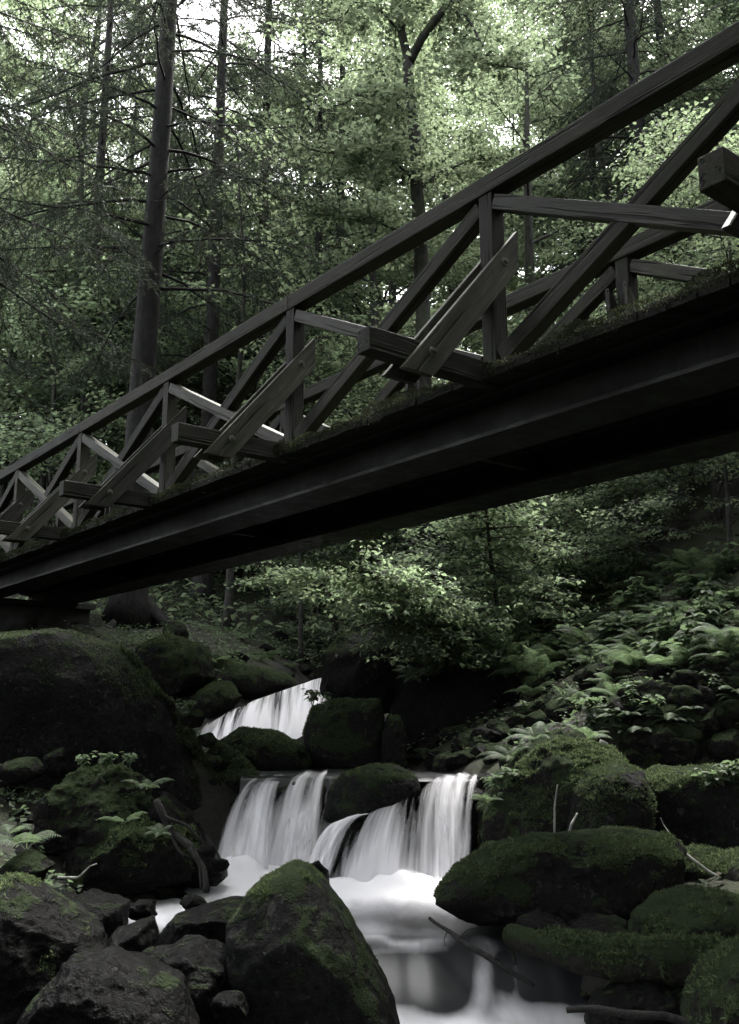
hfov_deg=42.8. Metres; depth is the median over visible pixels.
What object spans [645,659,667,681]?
cobble
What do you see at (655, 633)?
leafy herb
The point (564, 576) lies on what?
leafy herb
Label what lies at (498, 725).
cobble
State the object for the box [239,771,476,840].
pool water
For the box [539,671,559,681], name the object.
cobble
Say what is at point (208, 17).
sky
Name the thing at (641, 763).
cobble
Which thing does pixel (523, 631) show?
leafy herb
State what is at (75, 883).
cobble
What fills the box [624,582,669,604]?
leafy herb
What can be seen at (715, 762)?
cobble
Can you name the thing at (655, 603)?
fern
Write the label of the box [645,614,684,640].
leafy herb
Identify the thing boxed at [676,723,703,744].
cobble
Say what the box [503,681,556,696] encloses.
fern
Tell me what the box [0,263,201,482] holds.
young tree
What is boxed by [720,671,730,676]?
cobble
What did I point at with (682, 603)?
fern
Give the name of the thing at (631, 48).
spruce tree
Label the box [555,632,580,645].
fern
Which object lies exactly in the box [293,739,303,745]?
rock ledge
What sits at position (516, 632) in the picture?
leafy herb
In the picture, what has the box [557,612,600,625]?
fern
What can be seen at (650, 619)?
leafy herb
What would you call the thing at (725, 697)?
cobble
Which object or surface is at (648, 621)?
fern
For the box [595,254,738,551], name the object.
bush
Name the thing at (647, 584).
fern
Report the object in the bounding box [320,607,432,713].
boulder
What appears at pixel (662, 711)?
cobble
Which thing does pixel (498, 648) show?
fern
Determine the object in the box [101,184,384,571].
young tree
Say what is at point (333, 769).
pool water
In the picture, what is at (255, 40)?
broadleaf tree
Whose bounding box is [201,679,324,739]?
waterfall
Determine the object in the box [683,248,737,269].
bush
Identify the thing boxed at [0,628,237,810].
boulder
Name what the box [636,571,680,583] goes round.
fern
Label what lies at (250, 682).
boulder
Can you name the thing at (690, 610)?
leafy herb
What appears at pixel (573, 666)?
cobble
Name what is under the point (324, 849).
waterfall
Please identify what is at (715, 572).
leafy herb
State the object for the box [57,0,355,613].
spruce tree
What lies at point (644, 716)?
cobble
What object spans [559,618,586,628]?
fern
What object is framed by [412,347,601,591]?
bush
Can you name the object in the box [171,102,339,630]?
young tree
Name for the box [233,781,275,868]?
waterfall
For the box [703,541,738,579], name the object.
leafy herb
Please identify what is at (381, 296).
broadleaf tree
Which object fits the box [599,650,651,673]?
fern
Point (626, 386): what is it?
footbridge
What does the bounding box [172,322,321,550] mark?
young tree
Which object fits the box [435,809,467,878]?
waterfall
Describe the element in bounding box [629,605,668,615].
fern
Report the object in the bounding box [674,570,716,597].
leafy herb
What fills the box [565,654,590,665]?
fern
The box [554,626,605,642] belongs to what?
fern
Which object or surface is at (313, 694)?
leafy herb
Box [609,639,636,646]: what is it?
fern
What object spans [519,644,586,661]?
fern
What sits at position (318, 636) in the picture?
young tree
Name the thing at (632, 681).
leafy herb
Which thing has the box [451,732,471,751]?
stone
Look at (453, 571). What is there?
young tree
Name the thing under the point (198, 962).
boulder
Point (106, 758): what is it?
leafy herb
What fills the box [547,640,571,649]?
fern
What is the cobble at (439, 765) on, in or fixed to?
on the ground at (212, 813)
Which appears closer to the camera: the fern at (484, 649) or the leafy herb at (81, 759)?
the leafy herb at (81, 759)
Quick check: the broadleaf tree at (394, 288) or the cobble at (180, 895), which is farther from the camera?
the broadleaf tree at (394, 288)
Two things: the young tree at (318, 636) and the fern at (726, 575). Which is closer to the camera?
the fern at (726, 575)
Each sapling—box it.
[223,560,369,630]
[277,523,530,669]
[378,495,599,664]
[449,488,645,628]
[539,462,697,577]
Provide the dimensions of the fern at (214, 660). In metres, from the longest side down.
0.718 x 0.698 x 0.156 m
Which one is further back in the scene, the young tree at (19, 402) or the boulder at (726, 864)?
the young tree at (19, 402)
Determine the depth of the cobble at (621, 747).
6.15 m
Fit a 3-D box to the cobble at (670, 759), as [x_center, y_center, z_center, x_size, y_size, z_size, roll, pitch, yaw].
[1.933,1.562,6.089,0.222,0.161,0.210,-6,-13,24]
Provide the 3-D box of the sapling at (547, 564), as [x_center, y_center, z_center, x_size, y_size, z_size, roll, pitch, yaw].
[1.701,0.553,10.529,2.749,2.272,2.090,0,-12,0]
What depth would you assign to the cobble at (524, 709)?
7.54 m
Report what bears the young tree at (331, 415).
on the ground at (212, 813)
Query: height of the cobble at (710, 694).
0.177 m
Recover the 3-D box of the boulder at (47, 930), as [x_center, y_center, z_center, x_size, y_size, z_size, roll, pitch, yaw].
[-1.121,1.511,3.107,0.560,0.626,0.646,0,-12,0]
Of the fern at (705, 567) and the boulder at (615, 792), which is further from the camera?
the fern at (705, 567)
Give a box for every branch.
[428,917,533,987]
[661,819,718,876]
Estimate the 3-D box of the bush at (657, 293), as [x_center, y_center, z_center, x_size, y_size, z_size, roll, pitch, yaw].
[5.227,-2.272,15.799,3.907,4.257,4.408,-3,-12,13]
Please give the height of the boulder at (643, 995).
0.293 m
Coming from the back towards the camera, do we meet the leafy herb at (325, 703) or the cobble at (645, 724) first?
the leafy herb at (325, 703)
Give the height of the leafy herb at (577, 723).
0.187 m
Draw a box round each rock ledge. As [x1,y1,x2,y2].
[230,785,326,829]
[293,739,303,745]
[392,780,483,870]
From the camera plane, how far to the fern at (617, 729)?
6.23 m
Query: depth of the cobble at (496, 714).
8.36 m
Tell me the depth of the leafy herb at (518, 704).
7.59 m
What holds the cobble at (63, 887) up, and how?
on the ground at (212, 813)
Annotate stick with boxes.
[57,863,96,878]
[553,785,557,832]
[568,813,577,830]
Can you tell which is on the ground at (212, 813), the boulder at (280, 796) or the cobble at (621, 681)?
the cobble at (621, 681)
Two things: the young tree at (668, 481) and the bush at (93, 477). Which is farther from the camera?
the bush at (93, 477)
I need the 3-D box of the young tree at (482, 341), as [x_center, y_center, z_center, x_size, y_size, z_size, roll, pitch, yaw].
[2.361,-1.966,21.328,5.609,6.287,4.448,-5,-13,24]
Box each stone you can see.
[0,756,43,785]
[0,849,54,880]
[43,748,69,777]
[108,915,158,951]
[128,899,157,920]
[141,946,154,954]
[179,894,206,909]
[180,709,204,727]
[198,732,216,747]
[199,843,216,857]
[208,755,228,770]
[209,990,248,1023]
[211,858,229,872]
[244,773,255,776]
[311,860,328,880]
[380,714,406,768]
[411,739,436,749]
[426,732,444,746]
[437,751,451,754]
[441,724,467,740]
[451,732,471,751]
[469,718,489,727]
[475,773,491,788]
[515,910,567,929]
[522,709,547,733]
[567,912,627,933]
[608,925,627,934]
[684,843,723,881]
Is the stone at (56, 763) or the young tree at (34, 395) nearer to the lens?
the stone at (56, 763)
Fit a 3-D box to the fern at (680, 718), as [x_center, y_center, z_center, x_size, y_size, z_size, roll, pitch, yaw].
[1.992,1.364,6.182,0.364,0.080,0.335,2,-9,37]
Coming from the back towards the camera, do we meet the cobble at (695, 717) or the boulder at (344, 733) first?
the boulder at (344, 733)
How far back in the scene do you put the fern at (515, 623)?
10.38 m
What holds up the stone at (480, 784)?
on the rock ledge at (410, 819)
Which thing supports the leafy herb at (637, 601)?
on the ground at (212, 813)
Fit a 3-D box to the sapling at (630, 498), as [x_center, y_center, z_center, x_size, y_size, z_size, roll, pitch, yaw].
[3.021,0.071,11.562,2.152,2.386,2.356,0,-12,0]
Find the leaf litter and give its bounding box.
[28,463,738,884]
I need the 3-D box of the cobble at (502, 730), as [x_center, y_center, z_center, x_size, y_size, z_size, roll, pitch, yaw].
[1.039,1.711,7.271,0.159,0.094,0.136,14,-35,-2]
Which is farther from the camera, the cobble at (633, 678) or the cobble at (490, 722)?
the cobble at (490, 722)
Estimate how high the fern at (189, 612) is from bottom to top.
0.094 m
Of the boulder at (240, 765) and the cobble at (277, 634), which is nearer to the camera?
the boulder at (240, 765)
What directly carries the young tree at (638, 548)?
on the ground at (212, 813)
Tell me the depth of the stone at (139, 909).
4.17 m
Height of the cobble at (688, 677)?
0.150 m
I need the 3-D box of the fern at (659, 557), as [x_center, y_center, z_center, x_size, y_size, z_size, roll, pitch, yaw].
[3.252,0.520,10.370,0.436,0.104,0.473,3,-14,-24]
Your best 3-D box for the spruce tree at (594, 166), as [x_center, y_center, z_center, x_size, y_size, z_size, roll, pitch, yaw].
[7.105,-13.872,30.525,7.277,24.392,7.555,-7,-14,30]
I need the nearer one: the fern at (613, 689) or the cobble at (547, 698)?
the fern at (613, 689)
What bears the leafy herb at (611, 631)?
on the ground at (212, 813)
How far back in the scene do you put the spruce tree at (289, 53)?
26.91 m
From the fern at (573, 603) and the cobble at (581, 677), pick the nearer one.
the cobble at (581, 677)
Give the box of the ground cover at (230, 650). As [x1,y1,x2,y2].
[0,460,738,897]
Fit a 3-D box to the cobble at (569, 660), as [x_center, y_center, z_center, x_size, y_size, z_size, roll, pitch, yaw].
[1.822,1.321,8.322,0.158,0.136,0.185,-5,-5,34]
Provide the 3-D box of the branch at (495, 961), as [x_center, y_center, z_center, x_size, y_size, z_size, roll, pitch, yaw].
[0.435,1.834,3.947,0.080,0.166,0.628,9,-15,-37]
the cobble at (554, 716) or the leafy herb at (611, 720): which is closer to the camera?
the leafy herb at (611, 720)
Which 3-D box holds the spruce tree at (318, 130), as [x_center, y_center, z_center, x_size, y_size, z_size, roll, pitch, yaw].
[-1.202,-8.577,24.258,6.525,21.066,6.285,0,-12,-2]
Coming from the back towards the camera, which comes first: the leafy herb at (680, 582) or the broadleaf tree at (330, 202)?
the broadleaf tree at (330, 202)
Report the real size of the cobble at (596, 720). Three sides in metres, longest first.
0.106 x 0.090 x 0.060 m
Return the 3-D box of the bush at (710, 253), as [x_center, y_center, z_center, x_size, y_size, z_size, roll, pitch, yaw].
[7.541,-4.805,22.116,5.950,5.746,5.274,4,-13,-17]
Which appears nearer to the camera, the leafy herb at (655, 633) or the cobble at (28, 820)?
the cobble at (28, 820)
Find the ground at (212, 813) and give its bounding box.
[0,453,738,996]
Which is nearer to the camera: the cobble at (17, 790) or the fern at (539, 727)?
the fern at (539, 727)
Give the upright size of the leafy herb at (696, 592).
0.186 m
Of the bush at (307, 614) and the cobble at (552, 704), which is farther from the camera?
the bush at (307, 614)
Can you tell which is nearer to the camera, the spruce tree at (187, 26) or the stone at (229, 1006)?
the stone at (229, 1006)
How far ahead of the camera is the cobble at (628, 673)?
7.13 m
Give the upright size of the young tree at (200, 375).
7.504 m
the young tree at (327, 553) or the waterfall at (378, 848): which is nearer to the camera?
the waterfall at (378, 848)
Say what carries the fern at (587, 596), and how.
on the ground at (212, 813)
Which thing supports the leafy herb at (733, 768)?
on the boulder at (690, 809)
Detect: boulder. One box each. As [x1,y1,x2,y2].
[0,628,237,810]
[0,871,109,1023]
[29,763,154,855]
[60,814,201,896]
[71,888,130,939]
[134,633,215,698]
[151,934,227,1023]
[190,680,241,717]
[205,739,258,794]
[212,654,297,699]
[221,725,312,770]
[224,858,399,1023]
[274,781,310,817]
[302,697,384,768]
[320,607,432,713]
[321,762,420,822]
[329,815,393,877]
[432,825,687,926]
[475,730,628,847]
[566,757,657,830]
[584,980,683,1023]
[627,883,738,938]
[644,762,738,849]
[680,934,738,1023]
[713,846,738,881]
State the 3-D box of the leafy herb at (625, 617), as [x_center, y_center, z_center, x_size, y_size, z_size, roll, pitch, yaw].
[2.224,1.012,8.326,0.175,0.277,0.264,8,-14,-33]
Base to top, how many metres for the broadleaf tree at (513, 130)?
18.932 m
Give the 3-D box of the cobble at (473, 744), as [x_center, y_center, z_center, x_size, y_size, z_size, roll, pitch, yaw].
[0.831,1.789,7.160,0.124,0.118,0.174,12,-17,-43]
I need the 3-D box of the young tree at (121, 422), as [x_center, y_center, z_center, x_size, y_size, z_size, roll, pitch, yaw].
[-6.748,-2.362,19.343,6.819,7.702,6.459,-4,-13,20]
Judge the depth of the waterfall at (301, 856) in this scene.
5.91 m
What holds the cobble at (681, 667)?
on the ground at (212, 813)
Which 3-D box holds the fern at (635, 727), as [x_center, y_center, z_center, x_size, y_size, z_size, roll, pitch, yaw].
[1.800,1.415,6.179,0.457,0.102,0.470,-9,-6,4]
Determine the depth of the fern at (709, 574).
9.02 m
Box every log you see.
[502,923,733,990]
[566,1005,689,1023]
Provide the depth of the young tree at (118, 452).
22.75 m
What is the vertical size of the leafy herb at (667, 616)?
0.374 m
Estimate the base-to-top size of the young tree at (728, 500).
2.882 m
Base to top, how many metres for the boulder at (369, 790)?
0.422 m
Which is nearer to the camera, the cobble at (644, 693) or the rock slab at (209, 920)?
the rock slab at (209, 920)
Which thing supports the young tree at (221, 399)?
on the ground at (212, 813)
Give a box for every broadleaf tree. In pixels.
[0,0,152,439]
[0,0,321,512]
[0,1,126,490]
[0,35,304,481]
[0,141,116,424]
[5,30,250,351]
[76,0,524,422]
[120,3,409,385]
[128,196,271,413]
[189,74,388,418]
[192,0,577,506]
[246,12,524,379]
[289,3,481,384]
[313,0,605,523]
[356,188,410,395]
[391,0,702,377]
[410,0,687,333]
[433,0,629,316]
[452,89,605,349]
[459,0,738,325]
[477,0,736,282]
[518,0,733,257]
[520,1,711,176]
[533,0,737,245]
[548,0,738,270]
[598,66,737,148]
[620,0,738,242]
[696,5,738,43]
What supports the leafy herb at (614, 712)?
on the ground at (212, 813)
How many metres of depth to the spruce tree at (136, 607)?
15.15 m
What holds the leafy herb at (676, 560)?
on the ground at (212, 813)
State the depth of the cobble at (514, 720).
7.37 m
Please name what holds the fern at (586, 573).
on the ground at (212, 813)
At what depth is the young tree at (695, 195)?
11.61 m
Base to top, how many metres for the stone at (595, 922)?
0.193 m
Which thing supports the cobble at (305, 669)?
on the ground at (212, 813)
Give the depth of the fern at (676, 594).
8.88 m
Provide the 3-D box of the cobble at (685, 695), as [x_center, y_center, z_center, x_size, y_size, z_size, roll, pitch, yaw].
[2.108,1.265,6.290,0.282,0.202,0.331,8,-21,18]
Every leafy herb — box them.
[75,753,92,769]
[92,751,117,769]
[121,751,137,767]
[179,699,196,713]
[301,688,320,706]
[321,692,334,713]
[480,773,512,796]
[496,766,517,783]
[504,624,533,653]
[505,626,528,652]
[514,628,537,642]
[515,700,530,705]
[519,629,560,656]
[533,635,562,653]
[537,637,556,664]
[541,610,569,631]
[543,567,571,579]
[548,635,566,653]
[554,579,578,598]
[558,582,582,595]
[562,682,578,697]
[571,694,608,716]
[571,716,594,732]
[572,552,590,576]
[590,620,625,640]
[590,649,605,662]
[594,618,623,635]
[596,706,623,723]
[601,709,627,731]
[606,704,629,719]
[608,595,633,612]
[608,610,634,634]
[609,604,623,612]
[612,590,656,613]
[619,579,639,588]
[621,576,652,613]
[621,684,640,704]
[622,679,642,684]
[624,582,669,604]
[626,550,646,575]
[630,636,662,653]
[634,692,664,712]
[644,602,670,640]
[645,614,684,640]
[646,636,686,660]
[652,632,662,641]
[654,606,698,641]
[657,555,680,567]
[663,603,678,615]
[664,554,688,572]
[670,612,707,651]
[673,572,697,589]
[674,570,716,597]
[676,577,696,598]
[676,601,700,618]
[676,616,708,636]
[684,599,721,625]
[686,599,715,609]
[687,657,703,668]
[691,581,709,597]
[691,768,729,786]
[693,580,726,597]
[695,590,726,618]
[695,604,733,628]
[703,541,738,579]
[708,558,735,576]
[708,674,723,691]
[710,567,727,577]
[712,759,738,783]
[715,587,738,604]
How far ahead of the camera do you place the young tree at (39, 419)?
19.18 m
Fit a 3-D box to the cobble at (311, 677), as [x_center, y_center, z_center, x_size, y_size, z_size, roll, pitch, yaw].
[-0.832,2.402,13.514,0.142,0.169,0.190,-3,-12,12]
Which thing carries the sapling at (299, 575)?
on the boulder at (347, 672)
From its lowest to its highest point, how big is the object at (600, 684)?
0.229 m
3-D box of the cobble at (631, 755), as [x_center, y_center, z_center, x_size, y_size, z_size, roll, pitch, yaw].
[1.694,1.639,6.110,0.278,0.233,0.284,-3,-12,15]
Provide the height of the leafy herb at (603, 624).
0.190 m
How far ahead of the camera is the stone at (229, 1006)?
2.82 m
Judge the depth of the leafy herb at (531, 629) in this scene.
9.96 m
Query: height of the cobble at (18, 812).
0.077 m
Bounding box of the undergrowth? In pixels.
[0,466,686,652]
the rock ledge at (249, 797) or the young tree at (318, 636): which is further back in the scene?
the young tree at (318, 636)
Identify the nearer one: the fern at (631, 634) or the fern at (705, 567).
the fern at (631, 634)
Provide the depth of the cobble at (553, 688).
7.61 m
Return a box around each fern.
[0,824,31,837]
[0,830,60,848]
[98,811,145,823]
[121,778,173,789]
[144,823,171,837]
[173,611,193,616]
[213,656,241,663]
[229,631,253,638]
[249,653,272,661]
[253,650,283,657]
[255,596,282,604]
[276,624,296,631]
[283,659,303,666]
[393,664,430,681]
[410,646,452,679]
[431,643,486,671]
[458,636,495,659]
[462,630,527,677]
[468,792,504,802]
[476,743,531,761]
[487,648,546,680]
[488,620,529,631]
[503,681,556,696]
[504,721,557,744]
[508,648,566,685]
[514,595,559,613]
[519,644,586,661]
[521,605,572,622]
[523,663,548,673]
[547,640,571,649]
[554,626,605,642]
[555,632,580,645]
[556,691,589,703]
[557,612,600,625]
[558,645,592,654]
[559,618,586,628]
[562,601,585,608]
[562,687,594,700]
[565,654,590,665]
[565,724,612,739]
[567,578,615,591]
[570,602,599,608]
[571,563,619,577]
[573,575,620,589]
[575,591,615,599]
[580,624,596,633]
[583,678,609,684]
[585,682,622,695]
[585,705,663,718]
[587,644,642,660]
[589,672,631,682]
[591,636,625,645]
[595,644,666,662]
[598,610,662,624]
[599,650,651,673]
[601,655,649,669]
[601,724,633,733]
[602,612,649,626]
[605,644,647,653]
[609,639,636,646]
[609,718,665,732]
[610,704,648,711]
[611,636,644,649]
[614,628,655,642]
[618,626,648,638]
[626,614,686,624]
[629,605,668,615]
[630,614,692,623]
[630,637,666,642]
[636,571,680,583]
[637,581,654,587]
[638,613,665,627]
[639,654,683,668]
[642,706,702,719]
[643,554,679,563]
[644,600,690,612]
[647,714,686,721]
[652,547,716,572]
[653,715,694,721]
[662,600,689,614]
[662,644,723,663]
[663,603,734,611]
[669,583,702,598]
[670,633,738,654]
[688,627,738,651]
[688,645,738,660]
[689,622,738,639]
[690,659,729,672]
[692,624,737,637]
[693,571,719,578]
[695,561,713,572]
[705,551,738,559]
[709,601,733,608]
[709,643,738,650]
[712,555,738,566]
[713,680,738,693]
[716,693,738,699]
[718,570,733,577]
[721,609,738,621]
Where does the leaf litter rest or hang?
on the ground at (212, 813)
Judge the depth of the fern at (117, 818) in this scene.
4.68 m
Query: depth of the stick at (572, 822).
4.96 m
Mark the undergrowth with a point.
(212, 613)
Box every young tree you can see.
[0,123,196,542]
[0,198,201,523]
[0,208,128,552]
[0,221,180,541]
[0,254,125,484]
[0,260,221,488]
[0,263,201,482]
[1,327,114,480]
[8,306,94,490]
[12,265,191,447]
[13,292,114,474]
[23,224,314,553]
[33,228,255,472]
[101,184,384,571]
[106,240,345,472]
[107,227,445,590]
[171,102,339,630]
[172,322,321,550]
[177,365,291,577]
[189,297,400,588]
[196,363,365,584]
[220,223,336,594]
[221,424,376,644]
[226,249,375,665]
[227,355,400,561]
[234,335,435,628]
[263,418,449,666]
[271,384,519,613]
[275,370,488,646]
[321,522,504,618]
[399,283,632,577]
[434,293,526,534]
[451,329,592,537]
[453,0,603,552]
[508,188,682,341]
[549,459,733,569]
[551,275,733,542]
[557,94,737,320]
[584,107,738,461]
[592,175,738,505]
[602,235,707,492]
[617,97,738,475]
[696,125,738,260]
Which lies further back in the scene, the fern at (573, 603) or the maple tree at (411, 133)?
the maple tree at (411, 133)
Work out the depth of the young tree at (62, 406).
27.77 m
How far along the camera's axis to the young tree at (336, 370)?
18.52 m
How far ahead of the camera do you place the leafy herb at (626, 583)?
10.00 m
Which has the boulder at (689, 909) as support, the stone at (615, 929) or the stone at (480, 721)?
the stone at (615, 929)
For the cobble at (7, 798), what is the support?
on the ground at (212, 813)
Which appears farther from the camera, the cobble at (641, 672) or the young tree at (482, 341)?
the young tree at (482, 341)
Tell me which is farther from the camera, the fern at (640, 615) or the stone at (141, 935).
the fern at (640, 615)
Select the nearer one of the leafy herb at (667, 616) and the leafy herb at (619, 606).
the leafy herb at (667, 616)
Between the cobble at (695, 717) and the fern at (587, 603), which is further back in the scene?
the fern at (587, 603)
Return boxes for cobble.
[5,794,19,802]
[7,784,28,793]
[9,808,28,817]
[10,826,29,834]
[13,843,31,853]
[15,815,32,823]
[51,885,67,891]
[52,880,67,885]
[60,891,77,899]
[66,875,86,893]
[66,886,75,892]
[162,621,188,637]
[173,891,187,898]
[227,653,236,659]
[230,651,248,662]
[258,644,274,652]
[271,631,288,642]
[277,648,292,657]
[284,651,297,660]
[296,652,310,662]
[298,663,312,675]
[307,674,316,682]
[410,748,428,762]
[423,753,436,770]
[426,748,445,754]
[433,753,451,772]
[444,751,474,770]
[470,726,491,740]
[470,740,489,747]
[470,742,486,755]
[472,736,489,741]
[476,745,486,757]
[481,729,501,742]
[482,743,502,764]
[485,708,504,718]
[486,719,502,726]
[486,721,505,728]
[489,722,508,729]
[494,727,509,737]
[495,743,512,750]
[498,752,514,768]
[504,714,525,727]
[507,728,528,744]
[515,703,536,714]
[528,678,542,695]
[530,688,544,697]
[531,704,542,710]
[534,698,545,709]
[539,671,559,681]
[540,678,557,689]
[540,728,563,738]
[542,693,552,702]
[545,695,575,717]
[546,686,570,695]
[546,704,579,725]
[554,664,573,678]
[567,655,581,663]
[569,663,579,669]
[572,666,585,689]
[578,670,589,688]
[580,991,589,998]
[582,663,611,687]
[584,716,598,724]
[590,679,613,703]
[602,695,641,718]
[610,663,630,683]
[614,679,627,694]
[615,682,638,701]
[615,714,635,726]
[618,744,642,753]
[620,729,649,743]
[620,751,647,769]
[621,729,640,749]
[622,749,645,763]
[625,671,634,678]
[628,666,645,672]
[628,676,643,680]
[632,669,648,678]
[632,721,656,729]
[635,676,647,683]
[637,680,673,703]
[638,691,657,704]
[639,713,647,719]
[640,747,664,767]
[642,706,665,724]
[644,727,682,753]
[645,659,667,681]
[649,723,665,735]
[652,703,682,723]
[661,721,687,733]
[663,753,684,765]
[666,683,675,691]
[666,685,703,709]
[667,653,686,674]
[671,669,700,686]
[671,737,701,766]
[672,706,707,735]
[673,666,690,672]
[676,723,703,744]
[683,647,715,668]
[688,724,710,738]
[691,662,713,671]
[693,678,723,688]
[694,701,711,715]
[695,685,718,703]
[699,671,722,681]
[699,707,721,735]
[704,652,734,668]
[707,728,738,764]
[708,657,738,671]
[709,761,726,764]
[712,701,724,729]
[717,692,732,702]
[719,698,738,720]
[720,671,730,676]
[721,676,738,696]
[725,662,738,676]
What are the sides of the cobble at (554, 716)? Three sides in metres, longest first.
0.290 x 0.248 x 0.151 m
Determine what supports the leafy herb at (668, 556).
on the ground at (212, 813)
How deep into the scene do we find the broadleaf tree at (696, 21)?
36.39 m
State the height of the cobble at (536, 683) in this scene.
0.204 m
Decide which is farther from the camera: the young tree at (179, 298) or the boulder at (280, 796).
the young tree at (179, 298)
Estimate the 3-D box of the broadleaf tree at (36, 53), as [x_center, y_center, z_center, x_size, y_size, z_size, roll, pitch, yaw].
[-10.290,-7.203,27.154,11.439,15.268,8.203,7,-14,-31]
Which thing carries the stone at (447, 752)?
on the ground at (212, 813)
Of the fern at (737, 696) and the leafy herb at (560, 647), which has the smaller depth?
the fern at (737, 696)
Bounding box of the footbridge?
[0,20,738,602]
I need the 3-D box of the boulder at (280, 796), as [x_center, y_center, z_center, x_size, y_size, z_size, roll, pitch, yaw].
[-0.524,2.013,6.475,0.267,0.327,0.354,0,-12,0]
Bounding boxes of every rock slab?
[16,946,199,1023]
[145,791,227,887]
[155,896,243,946]
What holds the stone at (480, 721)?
on the ground at (212, 813)
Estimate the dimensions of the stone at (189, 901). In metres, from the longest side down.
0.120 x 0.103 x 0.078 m
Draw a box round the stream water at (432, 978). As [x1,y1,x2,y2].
[128,855,589,1023]
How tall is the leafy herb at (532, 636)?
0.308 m
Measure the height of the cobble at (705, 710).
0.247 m
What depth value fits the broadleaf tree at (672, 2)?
28.70 m
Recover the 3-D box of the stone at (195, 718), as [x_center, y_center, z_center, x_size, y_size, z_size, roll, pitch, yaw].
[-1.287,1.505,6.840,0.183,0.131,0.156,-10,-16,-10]
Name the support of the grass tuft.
on the ground at (212, 813)
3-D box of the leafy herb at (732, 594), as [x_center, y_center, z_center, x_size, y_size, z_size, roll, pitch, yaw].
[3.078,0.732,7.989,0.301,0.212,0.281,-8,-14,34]
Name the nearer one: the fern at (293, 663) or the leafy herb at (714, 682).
the leafy herb at (714, 682)
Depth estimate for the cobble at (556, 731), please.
6.44 m
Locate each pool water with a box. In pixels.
[217,734,431,771]
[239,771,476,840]
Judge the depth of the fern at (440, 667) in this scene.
8.59 m
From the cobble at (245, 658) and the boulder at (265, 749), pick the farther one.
the cobble at (245, 658)
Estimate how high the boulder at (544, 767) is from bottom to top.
0.889 m
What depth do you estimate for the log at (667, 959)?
3.34 m
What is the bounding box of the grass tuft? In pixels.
[527,683,585,710]
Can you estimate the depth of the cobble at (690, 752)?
5.97 m
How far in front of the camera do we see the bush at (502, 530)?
20.37 m
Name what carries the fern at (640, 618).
on the ground at (212, 813)
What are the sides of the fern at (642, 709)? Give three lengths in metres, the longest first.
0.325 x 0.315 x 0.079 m
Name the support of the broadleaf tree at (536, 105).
on the ground at (212, 813)
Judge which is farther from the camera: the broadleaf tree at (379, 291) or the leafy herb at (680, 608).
the broadleaf tree at (379, 291)
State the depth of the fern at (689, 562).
9.48 m
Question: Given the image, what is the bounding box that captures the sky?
[0,0,734,376]
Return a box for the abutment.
[0,598,95,631]
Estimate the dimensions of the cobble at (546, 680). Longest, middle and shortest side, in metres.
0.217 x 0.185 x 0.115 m
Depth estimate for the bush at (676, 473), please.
13.11 m
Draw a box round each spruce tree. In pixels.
[0,0,160,413]
[0,0,232,514]
[0,0,381,628]
[1,0,287,451]
[13,1,148,205]
[20,0,184,483]
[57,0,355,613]
[129,0,409,296]
[223,0,434,561]
[252,7,368,384]
[473,0,738,323]
[502,0,703,324]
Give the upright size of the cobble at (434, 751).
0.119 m
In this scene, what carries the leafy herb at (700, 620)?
on the ground at (212, 813)
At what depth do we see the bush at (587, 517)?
10.86 m
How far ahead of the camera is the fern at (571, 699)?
7.06 m
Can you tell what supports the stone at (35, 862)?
on the ground at (212, 813)
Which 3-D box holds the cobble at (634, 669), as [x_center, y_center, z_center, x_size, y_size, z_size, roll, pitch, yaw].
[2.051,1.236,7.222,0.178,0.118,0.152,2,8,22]
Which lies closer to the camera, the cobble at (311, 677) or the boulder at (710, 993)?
the boulder at (710, 993)
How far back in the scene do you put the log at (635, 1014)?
2.75 m
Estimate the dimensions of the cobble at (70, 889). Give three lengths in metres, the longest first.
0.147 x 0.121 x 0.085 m
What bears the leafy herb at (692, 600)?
on the ground at (212, 813)
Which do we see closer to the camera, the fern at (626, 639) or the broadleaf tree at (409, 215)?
the fern at (626, 639)
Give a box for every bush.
[51,442,121,525]
[225,527,414,649]
[262,536,393,640]
[276,533,478,612]
[335,607,494,680]
[338,338,570,601]
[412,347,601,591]
[435,485,601,539]
[438,513,576,565]
[494,483,686,577]
[515,466,685,539]
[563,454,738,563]
[575,197,737,330]
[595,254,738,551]
[616,256,708,493]
[661,197,738,269]
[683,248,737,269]
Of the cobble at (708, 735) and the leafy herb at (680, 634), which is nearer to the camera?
the cobble at (708, 735)
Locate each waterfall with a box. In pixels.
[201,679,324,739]
[219,772,325,865]
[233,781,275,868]
[281,812,308,866]
[309,814,364,870]
[343,774,467,881]
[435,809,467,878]
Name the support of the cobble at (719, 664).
on the ground at (212, 813)
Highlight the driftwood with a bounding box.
[153,798,208,892]
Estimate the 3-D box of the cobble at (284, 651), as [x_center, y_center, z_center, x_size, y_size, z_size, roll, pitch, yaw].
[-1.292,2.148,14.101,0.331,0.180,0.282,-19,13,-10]
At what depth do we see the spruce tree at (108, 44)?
20.56 m
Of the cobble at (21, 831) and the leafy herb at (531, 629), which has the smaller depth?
the cobble at (21, 831)
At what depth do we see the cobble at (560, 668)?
8.16 m
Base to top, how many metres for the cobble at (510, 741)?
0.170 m
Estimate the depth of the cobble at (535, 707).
7.56 m
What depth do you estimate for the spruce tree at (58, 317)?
11.00 m
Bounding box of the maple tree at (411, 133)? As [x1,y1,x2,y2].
[253,0,574,608]
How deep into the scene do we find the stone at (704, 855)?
4.52 m
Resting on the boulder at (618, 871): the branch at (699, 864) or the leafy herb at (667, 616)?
the branch at (699, 864)
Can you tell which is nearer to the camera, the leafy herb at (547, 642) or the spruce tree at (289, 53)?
the leafy herb at (547, 642)

